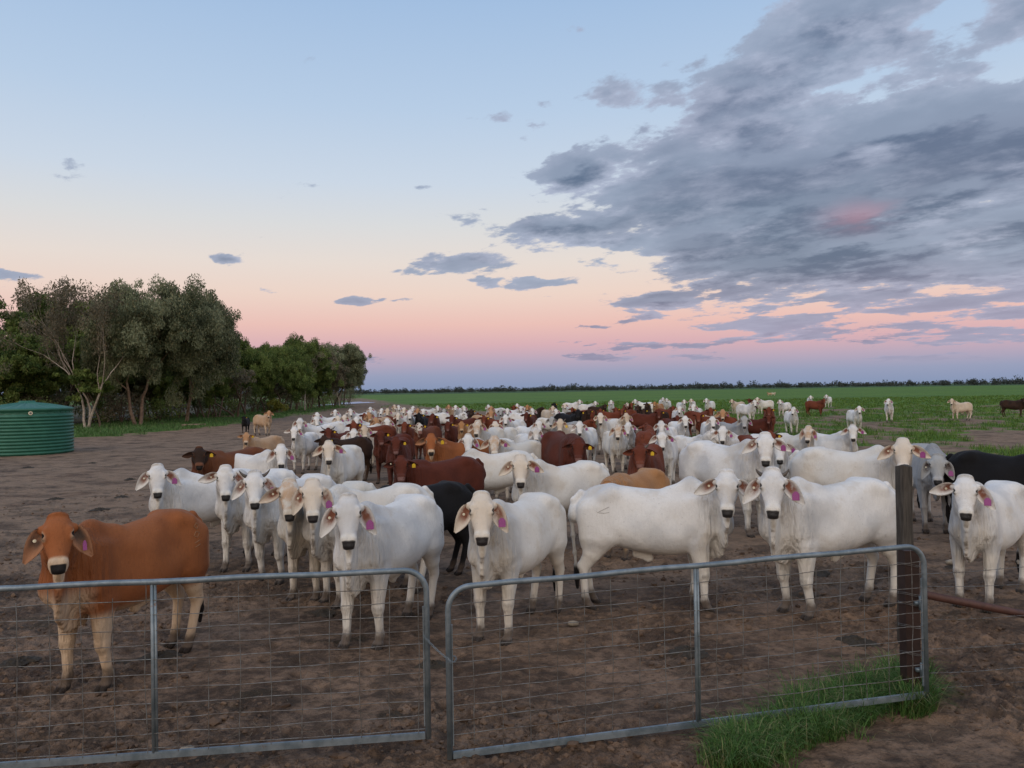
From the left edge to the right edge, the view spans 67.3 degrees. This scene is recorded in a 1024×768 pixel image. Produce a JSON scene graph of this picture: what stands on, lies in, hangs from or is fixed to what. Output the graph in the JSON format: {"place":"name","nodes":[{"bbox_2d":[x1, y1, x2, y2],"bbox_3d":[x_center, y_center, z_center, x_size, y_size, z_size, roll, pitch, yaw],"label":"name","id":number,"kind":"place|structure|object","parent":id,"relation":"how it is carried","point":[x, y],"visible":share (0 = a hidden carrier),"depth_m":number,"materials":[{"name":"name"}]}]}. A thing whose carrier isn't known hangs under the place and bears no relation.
{"place":"outdoors","nodes":[
{"label":"outdoors","id":0,"kind":"place"},
{"bbox_2d":[73,402,352,436],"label":"verge grass","id":1,"kind":"structure","parent":0,"point":[115,430],"depth_m":66.66,"materials":[{"name":"plant"}]},
{"bbox_2d":[0,383,1023,767],"bbox_3d":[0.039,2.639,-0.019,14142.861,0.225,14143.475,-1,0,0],"label":"ground","id":2,"kind":"structure","parent":0,"point":[70,479],"depth_m":7.81,"materials":[{"name":"soil"}]},
{"bbox_2d":[0,656,41,668],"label":"cow pat","id":3,"kind":"object","parent":2,"relation":"on","point":[23,660],"visible":0.9,"depth_m":7.52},
{"bbox_2d":[0,401,73,456],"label":"water tank","id":4,"kind":"object","parent":2,"relation":"on","point":[29,428],"visible":1,"depth_m":34.28,"materials":[{"name":"green plastic"}]},
{"bbox_2d":[0,330,84,403],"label":"leafy tree","id":5,"kind":"object","parent":2,"relation":"on","point":[30,372],"visible":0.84,"depth_m":65.02,"materials":[{"name":"green plant"}]},
{"bbox_2d":[47,381,86,417],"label":"bush","id":6,"kind":"object","parent":2,"relation":"on","point":[58,393],"visible":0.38,"depth_m":70.06,"materials":[{"name":"green plant"}]},
{"bbox_2d":[0,292,148,405],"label":"leafy tree","id":7,"kind":"object","parent":2,"relation":"on","point":[11,324],"visible":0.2,"depth_m":72.24,"materials":[{"name":"green plant"}]},
{"bbox_2d":[0,275,161,427],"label":"pale tree","id":8,"kind":"object","parent":2,"relation":"on","point":[65,294],"visible":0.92,"depth_m":60.71,"materials":[{"name":"green plant"}]},
{"bbox_2d":[55,368,114,425],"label":"sapling","id":9,"kind":"object","parent":2,"relation":"on","point":[90,380],"visible":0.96,"depth_m":61.44,"materials":[{"name":"green plant"}]},
{"bbox_2d":[60,368,122,421],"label":"leafy tree","id":10,"kind":"object","parent":2,"relation":"on","point":[91,394],"visible":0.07,"depth_m":75.81,"materials":[{"name":"green plant"}]},
{"bbox_2d":[69,395,129,422],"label":"bush","id":11,"kind":"object","parent":2,"relation":"on","point":[98,411],"visible":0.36,"depth_m":73.61,"materials":[{"name":"green plant"}]},
{"bbox_2d":[22,509,209,693],"bbox_3d":[-3.646,1.900,7.233,0.668,1.673,2.182,-1,0,14],"label":"cow","id":12,"kind":"object","parent":2,"relation":"on","point":[163,543],"visible":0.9,"depth_m":6.85},
{"bbox_2d":[90,390,148,421],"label":"bush","id":13,"kind":"object","parent":2,"relation":"on","point":[119,407],"visible":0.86,"depth_m":71.75,"materials":[{"name":"green plant"}]},
{"bbox_2d":[123,373,156,419],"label":"sapling","id":14,"kind":"object","parent":2,"relation":"on","point":[142,380],"visible":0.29,"depth_m":76.25,"materials":[{"name":"green plant"}]},
{"bbox_2d":[78,273,226,425],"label":"eucalyptus tree","id":15,"kind":"object","parent":2,"relation":"on","point":[135,325],"visible":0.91,"depth_m":63.37,"materials":[{"name":"green plant"}]},
{"bbox_2d":[118,366,192,419],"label":"leafy tree","id":16,"kind":"object","parent":2,"relation":"on","point":[164,385],"visible":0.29,"depth_m":76.71,"materials":[{"name":"green plant"}]},
{"bbox_2d":[136,650,181,661],"bbox_3d":[-3.505,2.676,7.615,0.410,0.065,0.338,0,-1,-44],"label":"cow pat","id":17,"kind":"object","parent":2,"relation":"on","point":[167,654],"visible":0.76,"depth_m":7.59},
{"bbox_2d":[134,394,185,421],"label":"bush","id":18,"kind":"object","parent":2,"relation":"on","point":[157,407],"visible":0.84,"depth_m":75.85,"materials":[{"name":"green plant"}]},
{"bbox_2d":[139,290,242,421],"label":"eucalyptus tree","id":19,"kind":"object","parent":2,"relation":"on","point":[229,355],"visible":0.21,"depth_m":69.62,"materials":[{"name":"green plant"}]},
{"bbox_2d":[135,463,262,556],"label":"cow","id":20,"kind":"object","parent":2,"relation":"on","point":[182,488],"visible":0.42,"depth_m":11.60},
{"bbox_2d":[174,365,242,417],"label":"leafy tree","id":21,"kind":"object","parent":2,"relation":"on","point":[221,389],"visible":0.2,"depth_m":81.34,"materials":[{"name":"green plant"}]},
{"bbox_2d":[0,568,430,767],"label":"farm gate","id":22,"kind":"structure","parent":2,"relation":"on","point":[155,753],"depth_m":5.30,"materials":[{"name":"metal"}]},
{"bbox_2d":[192,395,241,415],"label":"bush","id":23,"kind":"object","parent":2,"relation":"on","point":[223,405],"visible":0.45,"depth_m":89.69,"materials":[{"name":"green plant"}]},
{"bbox_2d":[182,446,266,474],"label":"cow","id":24,"kind":"object","parent":2,"relation":"on","point":[204,462],"visible":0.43,"depth_m":15.46},
{"bbox_2d":[204,365,256,417],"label":"leaning tree","id":25,"kind":"object","parent":2,"relation":"on","point":[244,378],"visible":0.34,"depth_m":82.62,"materials":[{"name":"green plant"}]},
{"bbox_2d":[213,333,273,415],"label":"leafy tree","id":26,"kind":"object","parent":2,"relation":"on","point":[257,364],"visible":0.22,"depth_m":90.13,"materials":[{"name":"green plant"}]},
{"bbox_2d":[198,464,298,572],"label":"cow","id":27,"kind":"object","parent":2,"relation":"on","point":[229,512],"visible":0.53,"depth_m":11.14},
{"bbox_2d":[216,340,288,414],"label":"leafy tree","id":28,"kind":"object","parent":2,"relation":"on","point":[267,376],"visible":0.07,"depth_m":97.06,"materials":[{"name":"green plant"}]},
{"bbox_2d":[237,432,284,449],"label":"cow","id":29,"kind":"object","parent":2,"relation":"on","point":[271,442],"visible":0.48,"depth_m":24.52},
{"bbox_2d":[253,410,273,435],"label":"calf","id":30,"kind":"object","parent":2,"relation":"on","point":[264,420],"visible":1,"depth_m":47.33},
{"bbox_2d":[234,444,295,472],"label":"cow","id":31,"kind":"object","parent":2,"relation":"on","point":[264,461],"visible":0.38,"depth_m":15.63},
{"bbox_2d":[242,339,304,410],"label":"leafy tree","id":32,"kind":"object","parent":2,"relation":"on","point":[283,350],"visible":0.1,"depth_m":107.45,"materials":[{"name":"green plant"}]},
{"bbox_2d":[266,398,288,412],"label":"bush","id":33,"kind":"object","parent":2,"relation":"on","point":[276,406],"visible":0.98,"depth_m":96.69,"materials":[{"name":"green plant"}]},
{"bbox_2d":[231,469,335,584],"bbox_3d":[-3.165,1.942,10.921,0.671,1.627,2.154,-1,0,18],"label":"cow","id":34,"kind":"object","parent":2,"relation":"on","point":[259,519],"visible":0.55,"depth_m":10.32},
{"bbox_2d":[252,352,328,411],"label":"leafy tree","id":35,"kind":"object","parent":2,"relation":"on","point":[298,373],"visible":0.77,"depth_m":103.24,"materials":[{"name":"green plant"}]},
{"bbox_2d":[284,426,319,473],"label":"cow","id":36,"kind":"object","parent":2,"relation":"on","point":[305,445],"visible":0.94,"depth_m":24.87},
{"bbox_2d":[277,331,334,409],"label":"leafy tree","id":37,"kind":"object","parent":2,"relation":"on","point":[312,349],"visible":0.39,"depth_m":117.12,"materials":[{"name":"green plant"}]},
{"bbox_2d":[292,418,337,463],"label":"cow","id":38,"kind":"object","parent":2,"relation":"on","point":[304,427],"visible":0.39,"depth_m":28.43},
{"bbox_2d":[259,477,375,600],"bbox_3d":[-2.398,1.930,9.988,0.684,1.614,2.153,-1,0,22],"label":"cow","id":39,"kind":"object","parent":2,"relation":"on","point":[289,526],"visible":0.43,"depth_m":9.38},
{"bbox_2d":[300,359,343,408],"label":"leafy tree","id":40,"kind":"object","parent":2,"relation":"on","point":[321,385],"visible":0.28,"depth_m":122.03,"materials":[{"name":"green plant"}]},
{"bbox_2d":[310,416,346,433],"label":"cow","id":41,"kind":"object","parent":2,"relation":"on","point":[339,425],"visible":0.41,"depth_m":33.76},
{"bbox_2d":[318,352,349,407],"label":"leafy tree","id":42,"kind":"object","parent":2,"relation":"on","point":[341,375],"visible":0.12,"depth_m":126.96,"materials":[{"name":"green plant"}]},
{"bbox_2d":[312,440,364,483],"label":"cow","id":43,"kind":"object","parent":2,"relation":"on","point":[341,464],"visible":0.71,"depth_m":16.36},
{"bbox_2d":[314,435,372,480],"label":"cow","id":44,"kind":"object","parent":2,"relation":"on","point":[365,444],"visible":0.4,"depth_m":22.36},
{"bbox_2d":[321,341,371,406],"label":"leafy tree","id":45,"kind":"object","parent":2,"relation":"on","point":[352,357],"visible":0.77,"depth_m":138.03,"materials":[{"name":"green plant"}]},
{"bbox_2d":[292,477,434,609],"bbox_3d":[-1.845,1.910,9.684,0.717,1.634,2.116,-1,-1,43],"label":"cow","id":46,"kind":"object","parent":2,"relation":"on","point":[314,498],"visible":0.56,"depth_m":9.25},
{"bbox_2d":[358,425,376,470],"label":"cow","id":47,"kind":"object","parent":2,"relation":"on","point":[364,431],"visible":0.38,"depth_m":25.03},
{"bbox_2d":[346,421,396,436],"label":"cow","id":48,"kind":"object","parent":2,"relation":"on","point":[383,428],"visible":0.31,"depth_m":28.22},
{"bbox_2d":[319,492,443,650],"bbox_3d":[-1.355,1.879,8.239,0.652,1.659,2.217,-1,0,19],"label":"cow","id":49,"kind":"object","parent":2,"relation":"on","point":[404,531],"visible":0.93,"depth_m":7.84},
{"bbox_2d":[370,430,414,483],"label":"cow","id":50,"kind":"object","parent":2,"relation":"on","point":[381,438],"visible":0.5,"depth_m":21.52},
{"bbox_2d":[384,436,411,484],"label":"cow","id":51,"kind":"object","parent":2,"relation":"on","point":[397,446],"visible":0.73,"depth_m":19.01},
{"bbox_2d":[397,422,421,458],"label":"cow","id":52,"kind":"object","parent":2,"relation":"on","point":[406,428],"visible":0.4,"depth_m":28.11},
{"bbox_2d":[411,422,441,458],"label":"cow","id":53,"kind":"object","parent":2,"relation":"on","point":[421,431],"visible":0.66,"depth_m":27.34},
{"bbox_2d":[379,480,474,582],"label":"cow","id":54,"kind":"object","parent":2,"relation":"on","point":[451,498],"visible":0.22,"depth_m":10.82},
{"bbox_2d":[383,455,485,490],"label":"cow","id":55,"kind":"object","parent":2,"relation":"on","point":[464,470],"visible":0.69,"depth_m":13.68},
{"bbox_2d":[441,421,457,441],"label":"cow","id":56,"kind":"object","parent":2,"relation":"on","point":[451,431],"visible":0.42,"depth_m":30.15},
{"bbox_2d":[415,433,488,461],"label":"cow","id":57,"kind":"object","parent":2,"relation":"on","point":[439,449],"visible":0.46,"depth_m":17.81},
{"bbox_2d":[467,420,505,440],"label":"cow","id":58,"kind":"object","parent":2,"relation":"on","point":[482,431],"visible":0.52,"depth_m":23.13},
{"bbox_2d":[458,433,515,492],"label":"cow","id":59,"kind":"object","parent":2,"relation":"on","point":[468,440],"visible":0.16,"depth_m":18.35},
{"bbox_2d":[462,448,537,494],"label":"cow","id":60,"kind":"object","parent":2,"relation":"on","point":[494,480],"visible":0.27,"depth_m":15.28},
{"bbox_2d":[489,421,518,439],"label":"cow","id":61,"kind":"object","parent":2,"relation":"on","point":[511,433],"visible":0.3,"depth_m":26.79},
{"bbox_2d":[454,490,566,645],"bbox_3d":[0.035,1.869,8.345,0.688,1.641,2.193,-1,0,29],"label":"cow","id":62,"kind":"object","parent":2,"relation":"on","point":[523,535],"visible":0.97,"depth_m":7.99},
{"bbox_2d":[480,434,540,502],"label":"cow","id":63,"kind":"object","parent":2,"relation":"on","point":[495,443],"visible":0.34,"depth_m":17.49},
{"bbox_2d":[0,482,1023,767],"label":"mud clods","id":64,"kind":"object","parent":2,"relation":"on","point":[572,744],"visible":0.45,"depth_m":6.39,"materials":[{"name":"soil"}]},
{"bbox_2d":[499,414,526,427],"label":"cow","id":65,"kind":"object","parent":2,"relation":"on","point":[507,420],"visible":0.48,"depth_m":32.19},
{"bbox_2d":[514,427,542,443],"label":"cow","id":66,"kind":"object","parent":2,"relation":"on","point":[535,433],"visible":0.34,"depth_m":22.50},
{"bbox_2d":[516,420,546,441],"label":"cow","id":67,"kind":"object","parent":2,"relation":"on","point":[539,424],"visible":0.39,"depth_m":27.28},
{"bbox_2d":[499,453,609,517],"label":"cow","id":68,"kind":"object","parent":2,"relation":"on","point":[563,484],"visible":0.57,"depth_m":12.06},
{"bbox_2d":[551,419,575,433],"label":"cow","id":69,"kind":"object","parent":2,"relation":"on","point":[561,425],"visible":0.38,"depth_m":25.99},
{"bbox_2d":[108,375,1023,396],"bbox_3d":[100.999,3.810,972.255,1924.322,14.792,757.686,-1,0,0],"label":"treeline","id":70,"kind":"object","parent":2,"relation":"on","point":[973,381],"visible":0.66,"depth_m":992.22,"materials":[{"name":"green plant"}]},
{"bbox_2d":[540,431,594,465],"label":"cow","id":71,"kind":"object","parent":2,"relation":"on","point":[560,448],"visible":0.63,"depth_m":17.09},
{"bbox_2d":[554,409,584,422],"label":"cow","id":72,"kind":"object","parent":2,"relation":"on","point":[576,415],"visible":0.45,"depth_m":35.37},
{"bbox_2d":[570,421,597,460],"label":"cow","id":73,"kind":"object","parent":2,"relation":"on","point":[588,435],"visible":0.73,"depth_m":24.64},
{"bbox_2d":[593,413,621,454],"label":"cow","id":74,"kind":"object","parent":2,"relation":"on","point":[604,424],"visible":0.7,"depth_m":30.19},
{"bbox_2d":[602,424,626,474],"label":"cow","id":75,"kind":"object","parent":2,"relation":"on","point":[613,444],"visible":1,"depth_m":22.84},
{"bbox_2d":[621,422,637,468],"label":"cow","id":76,"kind":"object","parent":2,"relation":"on","point":[630,437],"visible":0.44,"depth_m":24.56},
{"bbox_2d":[600,468,669,560],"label":"cow","id":77,"kind":"object","parent":2,"relation":"on","point":[651,478],"visible":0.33,"depth_m":11.98},
{"bbox_2d":[623,443,664,474],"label":"cow","id":78,"kind":"object","parent":2,"relation":"on","point":[641,455],"visible":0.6,"depth_m":14.32},
{"bbox_2d":[635,423,655,445],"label":"cow","id":79,"kind":"object","parent":2,"relation":"on","point":[646,434],"visible":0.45,"depth_m":22.98},
{"bbox_2d":[629,410,664,434],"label":"cow","id":80,"kind":"object","parent":2,"relation":"on","point":[652,419],"visible":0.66,"depth_m":38.41},
{"bbox_2d":[568,469,758,612],"bbox_3d":[1.786,1.821,9.104,2.209,1.696,0.850,-1,0,20],"label":"cow","id":81,"kind":"object","parent":2,"relation":"on","point":[692,517],"visible":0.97,"depth_m":8.94},
{"bbox_2d":[649,431,677,484],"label":"cow","id":82,"kind":"object","parent":2,"relation":"on","point":[667,444],"visible":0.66,"depth_m":19.04},
{"bbox_2d":[653,420,677,435],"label":"cow","id":83,"kind":"object","parent":2,"relation":"on","point":[661,425],"visible":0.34,"depth_m":24.51},
{"bbox_2d":[668,416,692,436],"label":"cow","id":84,"kind":"object","parent":2,"relation":"on","point":[681,425],"visible":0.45,"depth_m":28.60},
{"bbox_2d":[445,544,928,759],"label":"farm gate","id":85,"kind":"structure","parent":2,"relation":"on","point":[558,741],"depth_m":5.71,"materials":[{"name":"metal"}]},
{"bbox_2d":[668,645,711,658],"bbox_3d":[1.720,2.592,7.508,0.391,0.068,0.355,-1,0,0],"label":"cow pat","id":86,"kind":"object","parent":2,"relation":"on","point":[689,655],"visible":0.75,"depth_m":7.46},
{"bbox_2d":[674,428,718,472],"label":"cow","id":87,"kind":"object","parent":2,"relation":"on","point":[682,440],"visible":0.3,"depth_m":22.91},
{"bbox_2d":[684,407,716,436],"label":"cow","id":88,"kind":"object","parent":2,"relation":"on","point":[707,412],"visible":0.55,"depth_m":38.82},
{"bbox_2d":[381,394,1023,455],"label":"pasture grass","id":89,"kind":"structure","parent":2,"relation":"on","point":[1008,450],"depth_m":65.13,"materials":[{"name":"plant"}]},
{"bbox_2d":[700,416,719,434],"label":"cow","id":90,"kind":"object","parent":2,"relation":"on","point":[708,425],"visible":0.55,"depth_m":28.02},
{"bbox_2d":[691,412,736,431],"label":"cow","id":91,"kind":"object","parent":2,"relation":"on","point":[700,419],"visible":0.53,"depth_m":33.00},
{"bbox_2d":[715,415,752,442],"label":"cow","id":92,"kind":"object","parent":2,"relation":"on","point":[739,427],"visible":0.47,"depth_m":27.19},
{"bbox_2d":[679,431,790,537],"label":"cow","id":93,"kind":"object","parent":2,"relation":"on","point":[705,460],"visible":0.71,"depth_m":13.48},
{"bbox_2d":[711,426,758,445],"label":"cow","id":94,"kind":"object","parent":2,"relation":"on","point":[726,436],"visible":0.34,"depth_m":20.02},
{"bbox_2d":[736,400,758,419],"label":"cow","id":95,"kind":"object","parent":2,"relation":"on","point":[749,409],"visible":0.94,"depth_m":52.53},
{"bbox_2d":[748,415,774,433],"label":"cow","id":96,"kind":"object","parent":2,"relation":"on","point":[764,424],"visible":0.57,"depth_m":33.29},
{"bbox_2d":[774,438,796,478],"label":"cow","id":97,"kind":"object","parent":2,"relation":"on","point":[781,459],"visible":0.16,"depth_m":14.71},
{"bbox_2d":[784,407,798,434],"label":"cow","id":98,"kind":"object","parent":2,"relation":"on","point":[791,417],"visible":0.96,"depth_m":40.31},
{"bbox_2d":[775,425,816,455],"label":"cow","id":99,"kind":"object","parent":2,"relation":"on","point":[806,436],"visible":0.42,"depth_m":20.15},
{"bbox_2d":[805,398,826,414],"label":"cow","id":100,"kind":"object","parent":2,"relation":"on","point":[819,405],"visible":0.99,"depth_m":64.52},
{"bbox_2d":[742,466,896,620],"bbox_3d":[3.592,1.766,8.854,2.309,1.751,0.730,-1,0,-28],"label":"cow","id":101,"kind":"object","parent":2,"relation":"on","point":[799,515],"visible":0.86,"depth_m":8.60},
{"bbox_2d":[814,424,866,451],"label":"cow","id":102,"kind":"object","parent":2,"relation":"on","point":[845,439],"visible":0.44,"depth_m":20.55},
{"bbox_2d":[846,406,864,427],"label":"cow","id":103,"kind":"object","parent":2,"relation":"on","point":[854,416],"visible":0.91,"depth_m":41.34},
{"bbox_2d":[834,635,880,646],"bbox_3d":[3.515,2.590,7.779,0.373,0.071,0.489,0,-1,-40],"label":"cow pat","id":104,"kind":"object","parent":2,"relation":"on","point":[849,640],"visible":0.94,"depth_m":7.76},
{"bbox_2d":[787,437,930,488],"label":"cow","id":105,"kind":"object","parent":2,"relation":"on","point":[820,465],"visible":0.52,"depth_m":12.64},
{"bbox_2d":[895,464,913,643],"bbox_3d":[3.952,1.731,7.737,0.134,1.835,0.134,0,0,-8],"label":"timber post","id":106,"kind":"object","parent":2,"relation":"on","point":[904,500],"visible":0.5,"depth_m":7.69,"materials":[{"name":"wood"}]},
{"bbox_2d":[897,549,921,689],"bbox_3d":[3.268,1.993,6.313,0.178,1.271,0.170,-1,0,22],"label":"steel post","id":107,"kind":"object","parent":2,"relation":"on","point":[906,594],"visible":0.88,"depth_m":6.26,"materials":[{"name":"metal"}]},
{"bbox_2d":[920,566,1023,687],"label":"wire fence","id":108,"kind":"object","parent":107,"relation":"attached to","point":[949,599],"visible":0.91,"depth_m":6.56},
{"bbox_2d":[911,443,954,533],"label":"cow","id":109,"kind":"object","parent":2,"relation":"on","point":[928,475],"visible":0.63,"depth_m":13.45},
{"bbox_2d":[947,399,972,420],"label":"cow","id":110,"kind":"object","parent":2,"relation":"on","point":[956,407],"visible":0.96,"depth_m":53.11},
{"bbox_2d":[929,474,1023,613],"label":"cow","id":111,"kind":"object","parent":2,"relation":"on","point":[986,519],"visible":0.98,"depth_m":8.78},
{"bbox_2d":[944,450,1023,522],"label":"cow","id":112,"kind":"object","parent":2,"relation":"on","point":[983,468],"visible":0.49,"depth_m":12.56},
{"bbox_2d":[999,398,1023,416],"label":"cow","id":113,"kind":"object","parent":2,"relation":"on","point":[1012,405],"visible":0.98,"depth_m":57.58},
{"bbox_2d":[0,0,1023,394],"label":"sky","id":114,"kind":"structure","parent":0,"point":[465,194],"materials":[{"name":"blue"}]},
{"bbox_2d":[14,558,1013,767],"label":"straw litter","id":115,"kind":"object","parent":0,"point":[516,674],"visible":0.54,"depth_m":6.82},
{"bbox_2d":[679,645,972,767],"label":"grass","id":116,"kind":"structure","parent":0,"point":[764,741],"depth_m":5.79,"materials":[{"name":"plant"}]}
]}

